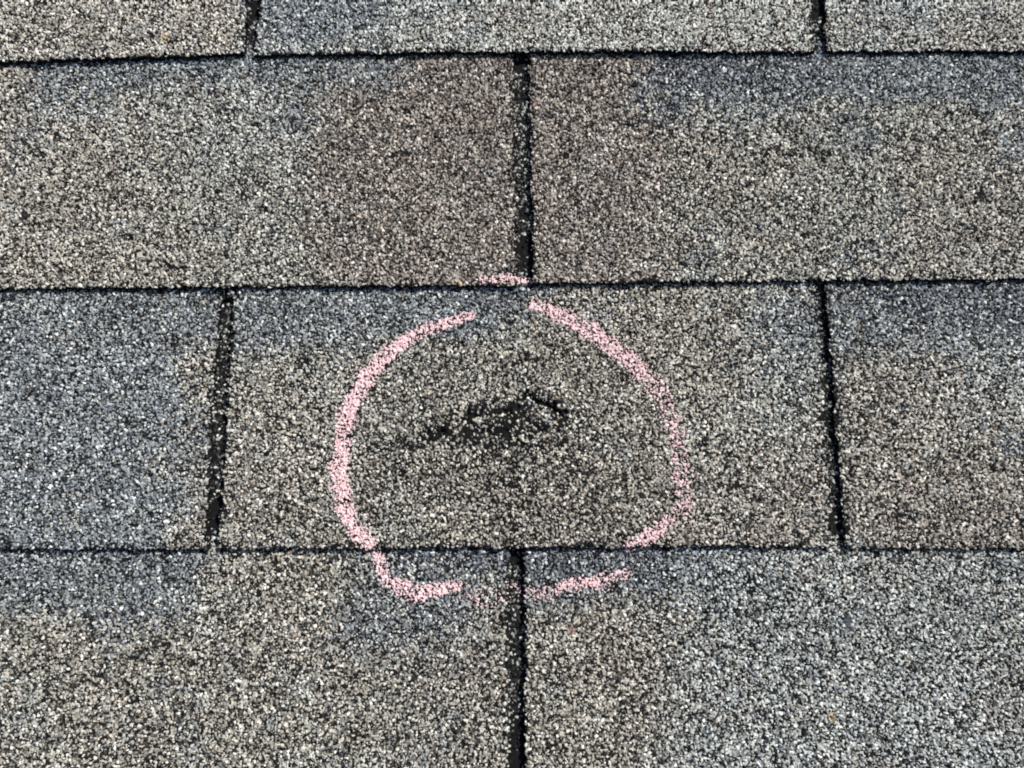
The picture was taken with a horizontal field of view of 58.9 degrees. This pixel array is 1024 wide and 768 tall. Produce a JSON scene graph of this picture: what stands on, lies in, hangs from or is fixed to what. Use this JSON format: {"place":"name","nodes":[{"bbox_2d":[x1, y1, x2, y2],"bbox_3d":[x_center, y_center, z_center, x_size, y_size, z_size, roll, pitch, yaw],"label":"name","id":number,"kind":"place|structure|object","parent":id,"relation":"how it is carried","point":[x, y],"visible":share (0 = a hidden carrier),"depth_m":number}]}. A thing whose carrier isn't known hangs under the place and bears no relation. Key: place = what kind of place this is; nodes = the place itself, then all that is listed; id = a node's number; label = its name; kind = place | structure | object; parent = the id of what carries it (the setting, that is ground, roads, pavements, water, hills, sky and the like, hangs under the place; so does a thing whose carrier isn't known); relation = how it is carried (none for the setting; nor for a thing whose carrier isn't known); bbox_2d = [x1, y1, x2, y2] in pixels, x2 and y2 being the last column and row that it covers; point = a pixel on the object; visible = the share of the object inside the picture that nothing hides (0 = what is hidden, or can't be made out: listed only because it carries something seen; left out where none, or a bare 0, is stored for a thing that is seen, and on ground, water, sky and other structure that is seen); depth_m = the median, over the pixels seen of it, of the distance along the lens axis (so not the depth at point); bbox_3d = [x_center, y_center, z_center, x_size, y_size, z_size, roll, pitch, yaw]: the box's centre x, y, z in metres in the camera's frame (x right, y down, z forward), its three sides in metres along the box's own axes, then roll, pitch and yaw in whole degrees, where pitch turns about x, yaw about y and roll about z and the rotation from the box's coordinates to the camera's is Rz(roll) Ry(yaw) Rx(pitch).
{"place":"outdoors","nodes":[
{"label":"outdoors","id":0,"kind":"place"},
{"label":"roof deck","id":1,"kind":"structure","parent":0,"visible":0},
{"bbox_2d":[0,287,226,550],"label":"asphalt shingle","id":2,"kind":"object","parent":1,"relation":"on","point":[107,399],"visible":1,"depth_m":0.45},
{"bbox_2d":[0,0,1023,292],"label":"asphalt shingle","id":3,"kind":"object","parent":2,"relation":"on","point":[390,172],"visible":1,"depth_m":0.47},
{"bbox_2d":[0,0,248,65],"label":"asphalt shingle","id":4,"kind":"object","parent":3,"relation":"on","point":[38,32],"visible":1,"depth_m":0.49},
{"bbox_2d":[253,0,1023,58],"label":"asphalt shingle","id":5,"kind":"object","parent":3,"relation":"on","point":[339,28],"visible":1,"depth_m":0.49},
{"bbox_2d":[505,546,527,767],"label":"asphalt shingle","id":6,"kind":"object","parent":1,"relation":"on","point":[517,664],"visible":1,"depth_m":0.44},
{"bbox_2d":[0,283,1023,767],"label":"asphalt shingle","id":7,"kind":"object","parent":6,"relation":"on","point":[834,655],"visible":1,"depth_m":0.43},
{"bbox_2d":[327,273,693,610],"bbox_3d":[-0.002,0.026,0.454,0.192,0.010,0.170,0,81,0],"label":"chalk circle","id":8,"kind":"object","parent":7,"relation":"on","point":[341,509],"visible":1,"depth_m":0.45},
{"bbox_2d":[217,54,1023,550],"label":"asphalt shingle","id":9,"kind":"object","parent":7,"relation":"on","point":[505,418],"visible":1,"depth_m":0.45}
]}

